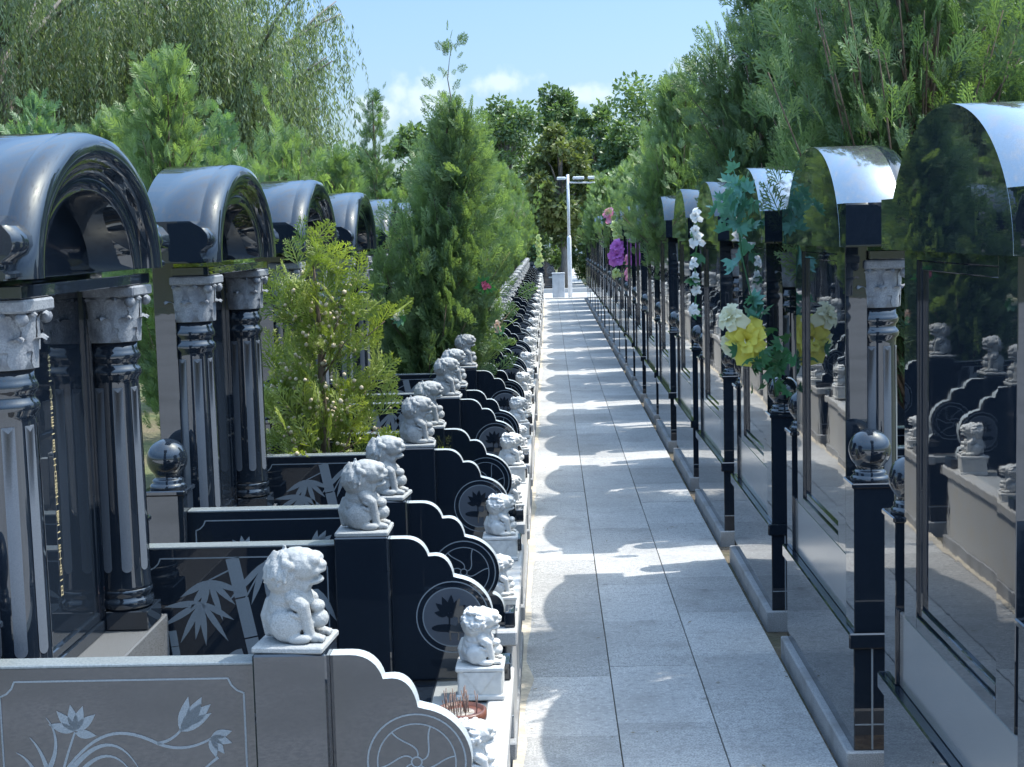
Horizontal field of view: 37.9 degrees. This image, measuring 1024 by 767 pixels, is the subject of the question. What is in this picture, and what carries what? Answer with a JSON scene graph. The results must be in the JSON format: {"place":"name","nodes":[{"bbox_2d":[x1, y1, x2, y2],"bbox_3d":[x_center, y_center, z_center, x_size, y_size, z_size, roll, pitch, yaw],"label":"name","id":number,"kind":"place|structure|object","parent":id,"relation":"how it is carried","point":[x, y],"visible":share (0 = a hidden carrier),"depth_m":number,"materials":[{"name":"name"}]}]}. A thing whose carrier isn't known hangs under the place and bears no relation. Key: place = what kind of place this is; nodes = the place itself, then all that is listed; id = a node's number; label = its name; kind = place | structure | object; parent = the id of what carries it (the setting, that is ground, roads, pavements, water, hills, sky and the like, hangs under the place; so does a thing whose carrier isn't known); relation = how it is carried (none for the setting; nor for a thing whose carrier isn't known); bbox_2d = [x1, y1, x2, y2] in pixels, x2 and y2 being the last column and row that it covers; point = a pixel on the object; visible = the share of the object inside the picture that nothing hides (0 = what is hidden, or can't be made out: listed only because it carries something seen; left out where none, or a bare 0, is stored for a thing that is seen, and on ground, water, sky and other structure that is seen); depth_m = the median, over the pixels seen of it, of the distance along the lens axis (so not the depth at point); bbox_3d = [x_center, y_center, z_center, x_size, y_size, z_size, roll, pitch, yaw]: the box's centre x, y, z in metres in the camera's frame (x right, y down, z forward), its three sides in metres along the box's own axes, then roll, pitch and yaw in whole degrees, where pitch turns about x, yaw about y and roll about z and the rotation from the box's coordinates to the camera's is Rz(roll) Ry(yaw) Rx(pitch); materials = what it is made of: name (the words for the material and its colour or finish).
{"place":"outdoors","nodes":[
{"label":"outdoors","id":0,"kind":"place"},
{"bbox_2d":[139,256,585,488],"bbox_3d":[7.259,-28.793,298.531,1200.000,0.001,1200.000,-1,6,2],"label":"ground","id":1,"kind":"structure","parent":0,"point":[151,436],"depth_m":12.08,"materials":[{"name":"green plant"}]},
{"bbox_2d":[0,86,76,134],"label":"conifer","id":2,"kind":"object","parent":1,"relation":"on","point":[43,124],"visible":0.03,"depth_m":10.90,"materials":[{"name":"green plant"}]},
{"bbox_2d":[0,0,214,157],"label":"willow tree","id":3,"kind":"object","parent":1,"relation":"on","point":[33,72],"visible":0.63,"depth_m":19.38,"materials":[{"name":"green plant"}]},
{"bbox_2d":[74,100,173,381],"bbox_3d":[-3.508,-1.078,13.111,1.579,2.756,1.653,-1,6,2],"label":"conifer","id":4,"kind":"object","parent":1,"relation":"on","point":[97,129],"visible":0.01,"depth_m":12.85,"materials":[{"name":"green plant"}]},
{"bbox_2d":[15,0,263,131],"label":"willow tree","id":5,"kind":"object","parent":1,"relation":"on","point":[109,48],"depth_m":22.71,"materials":[{"name":"green plant"}]},
{"bbox_2d":[100,36,292,428],"bbox_3d":[-2.055,-0.784,9.544,1.898,2.813,1.232,3,7,36],"label":"conifer","id":6,"kind":"object","parent":1,"relation":"on","point":[167,87],"visible":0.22,"depth_m":9.32,"materials":[{"name":"green plant"}]},
{"bbox_2d":[175,97,256,167],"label":"conifer","id":7,"kind":"object","parent":1,"relation":"on","point":[223,146],"visible":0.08,"depth_m":13.88,"materials":[{"name":"green plant"}]},
{"bbox_2d":[78,0,382,177],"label":"willow tree","id":8,"kind":"object","parent":1,"relation":"on","point":[228,73],"visible":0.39,"depth_m":20.08,"materials":[{"name":"green plant"}]},
{"bbox_2d":[231,114,351,260],"bbox_3d":[-1.771,-0.838,11.539,1.399,2.503,1.518,3,7,36],"label":"conifer","id":9,"kind":"object","parent":1,"relation":"on","point":[289,162],"visible":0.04,"depth_m":11.32,"materials":[{"name":"green plant"}]},
{"bbox_2d":[292,126,369,190],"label":"leafy tree","id":10,"kind":"object","parent":1,"relation":"on","point":[346,148],"visible":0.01,"depth_m":66.72,"materials":[{"name":"green plant"}]},
{"bbox_2d":[292,140,370,192],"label":"conifer","id":11,"kind":"object","parent":1,"relation":"on","point":[341,169],"visible":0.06,"depth_m":12.86,"materials":[{"name":"green plant"}]},
{"bbox_2d":[352,147,396,200],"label":"leafy tree","id":12,"kind":"object","parent":1,"relation":"on","point":[359,160],"visible":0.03,"depth_m":41.38,"materials":[{"name":"green plant"}]},
{"bbox_2d":[346,84,405,202],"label":"conifer","id":13,"kind":"object","parent":1,"relation":"on","point":[380,182],"visible":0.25,"depth_m":16.31,"materials":[{"name":"green plant"}]},
{"bbox_2d":[382,120,433,202],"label":"leafy tree","id":14,"kind":"object","parent":1,"relation":"on","point":[405,133],"visible":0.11,"depth_m":43.14,"materials":[{"name":"green plant"}]},
{"bbox_2d":[481,92,543,192],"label":"leafy tree","id":15,"kind":"object","parent":1,"relation":"on","point":[509,125],"visible":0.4,"depth_m":50.76,"materials":[{"name":"green plant"}]},
{"bbox_2d":[521,261,554,288],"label":"tomb","id":16,"kind":"object","parent":1,"relation":"on","point":[546,270],"visible":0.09,"depth_m":37.54,"materials":[{"name":"grey stone"}]},
{"bbox_2d":[489,98,588,248],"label":"leafy tree","id":17,"kind":"object","parent":1,"relation":"on","point":[534,138],"visible":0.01,"depth_m":76.31,"materials":[{"name":"green plant"}]},
{"bbox_2d":[520,183,561,270],"bbox_3d":[0.468,-3.942,39.818,2.141,2.943,2.238,-1,6,2],"label":"bush","id":18,"kind":"object","parent":1,"relation":"on","point":[550,256],"visible":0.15,"depth_m":39.23,"materials":[{"name":"green plant"}]},
{"bbox_2d":[527,81,587,272],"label":"leafy tree","id":19,"kind":"object","parent":1,"relation":"on","point":[561,110],"visible":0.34,"depth_m":53.84,"materials":[{"name":"green plant"}]},
{"bbox_2d":[523,119,601,287],"bbox_3d":[1.328,-4.549,38.186,2.071,4.436,2.116,-1,6,2],"label":"leafy tree","id":20,"kind":"object","parent":1,"relation":"on","point":[572,160],"visible":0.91,"depth_m":37.87,"materials":[{"name":"green plant"}]},
{"bbox_2d":[571,204,586,280],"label":"bush","id":21,"kind":"object","parent":1,"relation":"on","point":[580,270],"visible":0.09,"depth_m":42.52,"materials":[{"name":"green plant"}]},
{"bbox_2d":[566,104,612,186],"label":"leafy tree","id":22,"kind":"object","parent":1,"relation":"on","point":[597,126],"visible":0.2,"depth_m":48.99,"materials":[{"name":"green plant"}]},
{"bbox_2d":[576,168,616,253],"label":"bush","id":23,"kind":"object","parent":1,"relation":"on","point":[582,249],"visible":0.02,"depth_m":40.72,"materials":[{"name":"green plant"}]},
{"bbox_2d":[592,117,648,176],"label":"leafy tree","id":24,"kind":"object","parent":1,"relation":"on","point":[619,142],"visible":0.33,"depth_m":44.99,"materials":[{"name":"green plant"}]},
{"bbox_2d":[589,70,708,147],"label":"leafy tree","id":25,"kind":"object","parent":1,"relation":"on","point":[634,104],"visible":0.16,"depth_m":70.99,"materials":[{"name":"green plant"}]},
{"bbox_2d":[399,395,435,447],"bbox_3d":[-0.338,0.132,5.290,0.129,0.179,0.127,-2,6,-1],"label":"stone lion","id":26,"kind":"object","parent":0,"point":[416,430],"visible":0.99,"depth_m":5.26},
{"bbox_2d":[433,357,461,398],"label":"stone lion","id":27,"kind":"object","parent":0,"point":[445,368],"visible":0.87,"depth_m":6.78},
{"bbox_2d":[22,0,965,197],"label":"sky","id":28,"kind":"structure","parent":0,"point":[513,48],"materials":[{"name":"blue"}]},
{"bbox_2d":[544,292,585,298],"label":"cross path","id":29,"kind":"structure","parent":0,"point":[574,294],"depth_m":35.61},
{"bbox_2d":[552,272,564,297],"bbox_3d":[1.055,-2.225,33.833,0.300,0.575,0.240,-1,6,2],"label":"steel cabinet","id":30,"kind":"object","parent":29,"relation":"on","point":[558,285],"visible":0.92,"depth_m":33.72,"materials":[{"name":"grey metal"}]},
{"bbox_2d":[557,174,593,296],"bbox_3d":[1.480,-3.340,33.885,0.874,2.800,0.117,-1,6,6],"label":"lamp post","id":31,"kind":"object","parent":29,"relation":"on","point":[569,257],"visible":0.89,"depth_m":33.87,"materials":[{"name":"white metal"}]},
{"bbox_2d":[521,304,838,766],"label":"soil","id":32,"kind":"structure","parent":0,"point":[774,638],"depth_m":6.11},
{"bbox_2d":[0,132,514,766],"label":"tomb","id":33,"kind":"object","parent":32,"relation":"on","point":[124,642],"visible":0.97,"depth_m":3.24,"materials":[{"name":"grey stone"}]},
{"bbox_2d":[251,545,338,653],"bbox_3d":[-0.400,0.389,2.737,0.132,0.182,0.130,-1,6,7],"label":"stone lion","id":34,"kind":"object","parent":33,"relation":"on","point":[294,616],"visible":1,"depth_m":2.70},
{"bbox_2d":[334,458,393,537],"bbox_3d":[-0.375,0.283,3.765,0.134,0.186,0.132,-1,6,2],"label":"stone lion","id":35,"kind":"object","parent":33,"relation":"on","point":[363,510],"visible":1,"depth_m":3.73},
{"bbox_2d":[440,685,486,719],"bbox_3d":[-0.111,0.733,3.264,0.114,0.147,0.114,-1,6,2],"label":"incense pot","id":36,"kind":"object","parent":33,"relation":"on","point":[464,707],"visible":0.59,"depth_m":3.25,"materials":[{"name":"ceramic"}]},
{"bbox_2d":[459,717,497,766],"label":"marble lion","id":37,"kind":"object","parent":33,"relation":"on","point":[481,732],"visible":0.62,"depth_m":2.93},
{"bbox_2d":[455,606,505,700],"bbox_3d":[-0.077,0.650,3.637,0.118,0.222,0.102,-1,6,2],"label":"marble lion","id":38,"kind":"object","parent":33,"relation":"on","point":[479,667],"visible":1,"depth_m":3.60},
{"bbox_2d":[146,164,523,766],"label":"tomb","id":39,"kind":"object","parent":32,"relation":"on","point":[218,472],"visible":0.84,"depth_m":4.38,"materials":[{"name":"grey stone"}]},
{"bbox_2d":[365,435,411,500],"bbox_3d":[-0.363,0.236,4.262,0.129,0.179,0.127,-1,6,8],"label":"stone lion","id":40,"kind":"object","parent":39,"relation":"on","point":[386,450],"visible":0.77,"depth_m":4.23},
{"bbox_2d":[482,493,518,560],"bbox_3d":[-0.041,0.491,5.162,0.122,0.230,0.106,-1,6,1],"label":"marble lion","id":41,"kind":"object","parent":39,"relation":"on","point":[500,533],"visible":1,"depth_m":5.12},
{"bbox_2d":[494,553,517,610],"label":"marble lion","id":42,"kind":"object","parent":39,"relation":"on","point":[504,589],"visible":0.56,"depth_m":4.45},
{"bbox_2d":[260,214,442,456],"bbox_3d":[-0.650,0.193,5.507,0.928,1.630,0.500,-1,6,2],"label":"cypress sapling","id":43,"kind":"object","parent":32,"relation":"on","point":[301,390],"visible":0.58,"depth_m":5.49,"materials":[{"name":"green plant"}]},
{"bbox_2d":[255,179,528,626],"bbox_3d":[-0.481,0.019,6.305,1.068,1.766,1.194,-1,6,2],"label":"tomb","id":44,"kind":"object","parent":32,"relation":"on","point":[473,430],"visible":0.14,"depth_m":5.92,"materials":[{"name":"grey stone"}]},
{"bbox_2d":[413,380,445,427],"bbox_3d":[-0.326,0.080,5.786,0.131,0.182,0.129,-1,6,1],"label":"stone lion","id":45,"kind":"object","parent":44,"relation":"on","point":[432,390],"visible":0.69,"depth_m":5.75},
{"bbox_2d":[498,432,526,483],"bbox_3d":[-0.004,0.333,6.686,0.125,0.236,0.109,-2,6,-5],"label":"marble lion","id":46,"kind":"object","parent":44,"relation":"on","point":[511,455],"visible":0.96,"depth_m":6.65},
{"bbox_2d":[508,474,524,511],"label":"marble lion","id":47,"kind":"object","parent":44,"relation":"on","point":[515,493],"visible":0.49,"depth_m":5.98},
{"bbox_2d":[318,192,532,541],"bbox_3d":[-0.443,-0.124,7.832,1.068,1.766,1.194,-1,6,2],"label":"tomb","id":48,"kind":"object","parent":32,"relation":"on","point":[354,219],"visible":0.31,"depth_m":7.92,"materials":[{"name":"grey stone"}]},
{"bbox_2d":[441,348,467,387],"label":"stone lion","id":49,"kind":"object","parent":48,"relation":"on","point":[459,355],"visible":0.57,"depth_m":7.28},
{"bbox_2d":[454,334,477,368],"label":"stone lion","id":50,"kind":"object","parent":48,"relation":"on","point":[464,343],"visible":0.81,"depth_m":8.30},
{"bbox_2d":[474,276,496,293],"bbox_3d":[-0.146,-0.530,8.044,0.130,0.106,0.043,0,6,14],"label":"flower bunch","id":51,"kind":"object","parent":48,"relation":"attached to","point":[484,285],"visible":1,"depth_m":8.04,"materials":[{"name":"plant"}]},
{"bbox_2d":[509,396,529,437],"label":"marble lion","id":52,"kind":"object","parent":48,"relation":"on","point":[517,404],"visible":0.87,"depth_m":8.17},
{"bbox_2d":[519,424,529,455],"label":"marble lion","id":53,"kind":"object","parent":48,"relation":"on","point":[523,430],"visible":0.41,"depth_m":7.50},
{"bbox_2d":[357,199,535,485],"bbox_3d":[-0.405,-0.278,9.361,1.068,1.766,1.194,-1,6,2],"label":"tomb","id":54,"kind":"object","parent":32,"relation":"on","point":[507,376],"visible":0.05,"depth_m":9.00,"materials":[{"name":"grey stone"}]},
{"bbox_2d":[515,371,531,405],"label":"marble lion","id":55,"kind":"object","parent":54,"relation":"on","point":[522,378],"visible":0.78,"depth_m":9.70},
{"bbox_2d":[391,115,513,259],"bbox_3d":[-0.456,-0.908,11.619,0.978,2.556,0.775,-1,6,2],"label":"cypress tree","id":56,"kind":"object","parent":32,"relation":"on","point":[421,155],"visible":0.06,"depth_m":11.50,"materials":[{"name":"green plant"}]},
{"bbox_2d":[368,21,537,376],"bbox_3d":[-0.482,-0.687,8.540,1.261,2.745,0.727,-1,6,2],"label":"cypress tree","id":57,"kind":"object","parent":32,"relation":"on","point":[443,251],"visible":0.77,"depth_m":8.44,"materials":[{"name":"green plant"}]},
{"bbox_2d":[383,202,535,445],"bbox_3d":[-0.374,-0.442,10.884,1.068,1.766,1.194,-1,6,2],"label":"tomb","id":58,"kind":"object","parent":32,"relation":"on","point":[516,349],"visible":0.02,"depth_m":11.04,"materials":[{"name":"grey stone"}]},
{"bbox_2d":[520,352,534,380],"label":"marble lion","id":59,"kind":"object","parent":58,"relation":"on","point":[526,357],"visible":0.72,"depth_m":11.22},
{"bbox_2d":[481,165,507,265],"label":"cypress tree","id":60,"kind":"object","parent":32,"relation":"on","point":[500,179],"visible":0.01,"depth_m":14.63,"materials":[{"name":"green plant"}]},
{"bbox_2d":[490,154,525,274],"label":"cypress tree","id":61,"kind":"object","parent":32,"relation":"on","point":[512,220],"visible":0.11,"depth_m":17.58,"materials":[{"name":"green plant"}]},
{"bbox_2d":[502,160,533,279],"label":"cypress tree","id":62,"kind":"object","parent":32,"relation":"on","point":[522,197],"visible":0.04,"depth_m":20.71,"materials":[{"name":"green plant"}]},
{"bbox_2d":[500,319,538,420],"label":"tomb","id":63,"kind":"object","parent":32,"relation":"on","point":[512,330],"visible":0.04,"depth_m":12.15,"materials":[{"name":"grey stone"}]},
{"bbox_2d":[502,310,538,390],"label":"tomb","id":64,"kind":"object","parent":32,"relation":"on","point":[521,323],"visible":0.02,"depth_m":14.41,"materials":[{"name":"grey stone"}]},
{"bbox_2d":[508,304,539,380],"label":"tomb","id":65,"kind":"object","parent":32,"relation":"on","point":[523,315],"visible":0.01,"depth_m":15.94,"materials":[{"name":"grey stone"}]},
{"bbox_2d":[508,169,543,265],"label":"cypress tree","id":66,"kind":"object","parent":32,"relation":"on","point":[517,185],"visible":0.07,"depth_m":23.64,"materials":[{"name":"green plant"}]},
{"bbox_2d":[511,297,540,367],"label":"tomb","id":67,"kind":"object","parent":32,"relation":"on","point":[520,303],"visible":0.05,"depth_m":17.31,"materials":[{"name":"grey stone"}]},
{"bbox_2d":[527,270,539,278],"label":"tomb","id":68,"kind":"object","parent":32,"relation":"on","point":[533,273],"visible":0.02,"depth_m":29.67,"materials":[{"name":"grey stone"}]},
{"bbox_2d":[532,234,543,269],"bbox_3d":[0.524,-2.589,29.388,0.247,0.721,0.131,0,6,13],"label":"flower garland","id":69,"kind":"object","parent":68,"relation":"hanging from","point":[539,258],"visible":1,"depth_m":29.36,"materials":[{"name":"plant"}]},
{"bbox_2d":[577,195,591,254],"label":"cypress tree","id":70,"kind":"object","parent":32,"relation":"on","point":[585,231],"visible":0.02,"depth_m":29.80,"materials":[{"name":"green plant"}]},
{"bbox_2d":[589,232,592,310],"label":"tomb","id":71,"kind":"object","parent":32,"relation":"on","point":[591,276],"visible":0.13,"depth_m":29.18,"materials":[{"name":"grey stone"}]},
{"bbox_2d":[578,172,608,254],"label":"cypress tree","id":72,"kind":"object","parent":32,"relation":"on","point":[599,183],"visible":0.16,"depth_m":26.50,"materials":[{"name":"green plant"}]},
{"bbox_2d":[592,244,595,315],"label":"tomb","id":73,"kind":"object","parent":32,"relation":"on","point":[593,290],"visible":0.08,"depth_m":27.21,"materials":[{"name":"grey stone"}]},
{"bbox_2d":[594,219,598,320],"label":"tomb","id":74,"kind":"object","parent":32,"relation":"on","point":[596,279],"visible":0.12,"depth_m":25.62,"materials":[{"name":"grey stone"}]},
{"bbox_2d":[596,216,601,324],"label":"tomb","id":75,"kind":"object","parent":32,"relation":"on","point":[599,318],"visible":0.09,"depth_m":24.54,"materials":[{"name":"grey stone"}]},
{"bbox_2d":[599,215,605,332],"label":"tomb","id":76,"kind":"object","parent":32,"relation":"on","point":[603,276],"visible":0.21,"depth_m":22.66,"materials":[{"name":"grey stone"}]},
{"bbox_2d":[587,173,618,241],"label":"cypress tree","id":77,"kind":"object","parent":32,"relation":"on","point":[596,209],"visible":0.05,"depth_m":23.55,"materials":[{"name":"green plant"}]},
{"bbox_2d":[603,221,609,338],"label":"tomb","id":78,"kind":"object","parent":32,"relation":"on","point":[606,308],"visible":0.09,"depth_m":21.48,"materials":[{"name":"grey stone"}]},
{"bbox_2d":[607,222,614,347],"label":"tomb","id":79,"kind":"object","parent":32,"relation":"on","point":[611,337],"visible":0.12,"depth_m":19.90,"materials":[{"name":"grey stone"}]},
{"bbox_2d":[593,156,630,250],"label":"cypress tree","id":80,"kind":"object","parent":32,"relation":"on","point":[606,238],"visible":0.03,"depth_m":20.62,"materials":[{"name":"green plant"}]},
{"bbox_2d":[612,211,620,357],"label":"tomb","id":81,"kind":"object","parent":32,"relation":"on","point":[616,321],"visible":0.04,"depth_m":18.40,"materials":[{"name":"grey stone"}]},
{"bbox_2d":[617,211,627,369],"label":"tomb","id":82,"kind":"object","parent":32,"relation":"on","point":[622,327],"visible":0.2,"depth_m":16.68,"materials":[{"name":"grey stone"}]},
{"bbox_2d":[607,238,624,266],"bbox_3d":[1.169,-1.439,16.408,0.203,0.318,0.154,-4,6,-22],"label":"flower bunch","id":83,"kind":"object","parent":82,"relation":"attached to","point":[615,254],"visible":0.98,"depth_m":16.38,"materials":[{"name":"plant"}]},
{"bbox_2d":[610,221,621,280],"bbox_3d":[1.220,-1.527,17.105,0.184,0.694,0.097,-1,6,2],"label":"flower bunch","id":84,"kind":"object","parent":82,"relation":"attached to","point":[616,273],"visible":0.73,"depth_m":17.09,"materials":[{"name":"plant"}]},
{"bbox_2d":[605,146,645,221],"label":"cypress tree","id":85,"kind":"object","parent":32,"relation":"on","point":[625,170],"visible":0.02,"depth_m":17.38,"materials":[{"name":"green plant"}]},
{"bbox_2d":[624,208,635,384],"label":"tomb","id":86,"kind":"object","parent":32,"relation":"on","point":[630,302],"visible":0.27,"depth_m":15.23,"materials":[{"name":"grey stone"}]},
{"bbox_2d":[610,139,654,259],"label":"cypress tree","id":87,"kind":"object","parent":32,"relation":"on","point":[624,192],"visible":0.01,"depth_m":14.44,"materials":[{"name":"green plant"}]},
{"bbox_2d":[632,204,647,401],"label":"tomb","id":88,"kind":"object","parent":32,"relation":"on","point":[641,308],"visible":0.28,"depth_m":13.54,"materials":[{"name":"grey stone"}]},
{"bbox_2d":[642,213,659,423],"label":"tomb","id":89,"kind":"object","parent":32,"relation":"on","point":[652,319],"visible":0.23,"depth_m":12.21,"materials":[{"name":"grey stone"}]},
{"bbox_2d":[606,57,716,279],"bbox_3d":[1.279,-1.076,11.511,0.993,2.825,1.049,-5,7,-33],"label":"cypress tree","id":90,"kind":"object","parent":32,"relation":"on","point":[668,151],"visible":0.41,"depth_m":11.28,"materials":[{"name":"green plant"}]},
{"bbox_2d":[655,195,678,452],"bbox_3d":[1.597,-0.474,10.712,1.068,1.766,1.194,-1,6,2],"label":"tomb","id":91,"kind":"object","parent":32,"relation":"on","point":[668,330],"visible":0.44,"depth_m":10.38,"materials":[{"name":"grey stone"}]},
{"bbox_2d":[672,189,701,490],"bbox_3d":[1.565,-0.322,9.176,1.068,1.766,1.194,-1,6,2],"label":"tomb","id":92,"kind":"object","parent":32,"relation":"on","point":[686,450],"visible":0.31,"depth_m":9.04,"materials":[{"name":"grey stone"}]},
{"bbox_2d":[694,181,738,546],"bbox_3d":[1.524,-0.159,7.654,1.068,1.766,1.194,-1,6,1],"label":"tomb","id":93,"kind":"object","parent":32,"relation":"on","point":[718,375],"visible":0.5,"depth_m":7.46,"materials":[{"name":"grey stone"}]},
{"bbox_2d":[684,208,705,319],"bbox_3d":[0.875,-0.569,7.117,0.103,0.537,0.073,0,6,14],"label":"flower garland","id":94,"kind":"object","parent":93,"relation":"hanging from","point":[699,258],"visible":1,"depth_m":7.12,"materials":[{"name":"plant"}]},
{"bbox_2d":[657,0,814,241],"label":"cypress tree","id":95,"kind":"object","parent":32,"relation":"on","point":[746,136],"visible":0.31,"depth_m":8.22,"materials":[{"name":"green plant"}]},
{"bbox_2d":[729,167,904,631],"bbox_3d":[1.490,-0.008,6.123,1.068,1.766,1.194,-1,6,2],"label":"tomb","id":96,"kind":"object","parent":32,"relation":"on","point":[763,418],"visible":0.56,"depth_m":5.76,"materials":[{"name":"grey stone"}]},
{"bbox_2d":[705,147,796,397],"bbox_3d":[0.876,-0.416,5.540,0.312,0.932,0.407,-1,6,2],"label":"flower garland","id":97,"kind":"object","parent":96,"relation":"hanging from","point":[743,343],"visible":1,"depth_m":5.50,"materials":[{"name":"plant"}]},
{"bbox_2d":[781,145,904,766],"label":"tomb","id":98,"kind":"object","parent":32,"relation":"on","point":[845,451],"visible":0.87,"depth_m":4.24,"materials":[{"name":"grey stone"}]},
{"bbox_2d":[733,0,1023,410],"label":"cypress tree","id":99,"kind":"object","parent":32,"relation":"on","point":[896,53],"visible":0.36,"depth_m":5.15,"materials":[{"name":"green plant"}]},
{"bbox_2d":[878,101,1023,766],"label":"tomb","id":100,"kind":"object","parent":32,"relation":"on","point":[951,682],"visible":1,"depth_m":3.04,"materials":[{"name":"grey stone"}]},
{"bbox_2d":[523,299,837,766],"bbox_3d":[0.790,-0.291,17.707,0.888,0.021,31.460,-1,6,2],"label":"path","id":101,"kind":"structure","parent":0,"point":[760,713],"depth_m":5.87,"materials":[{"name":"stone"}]},
{"bbox_2d":[513,299,544,766],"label":"curb","id":102,"kind":"object","parent":101,"relation":"on","point":[527,680],"visible":0.67,"depth_m":5.80,"materials":[{"name":"grey stone"}]},
{"bbox_2d":[915,0,1023,103],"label":"conifer","id":103,"kind":"object","parent":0,"point":[952,41],"depth_m":9.05,"materials":[{"name":"green plant"}]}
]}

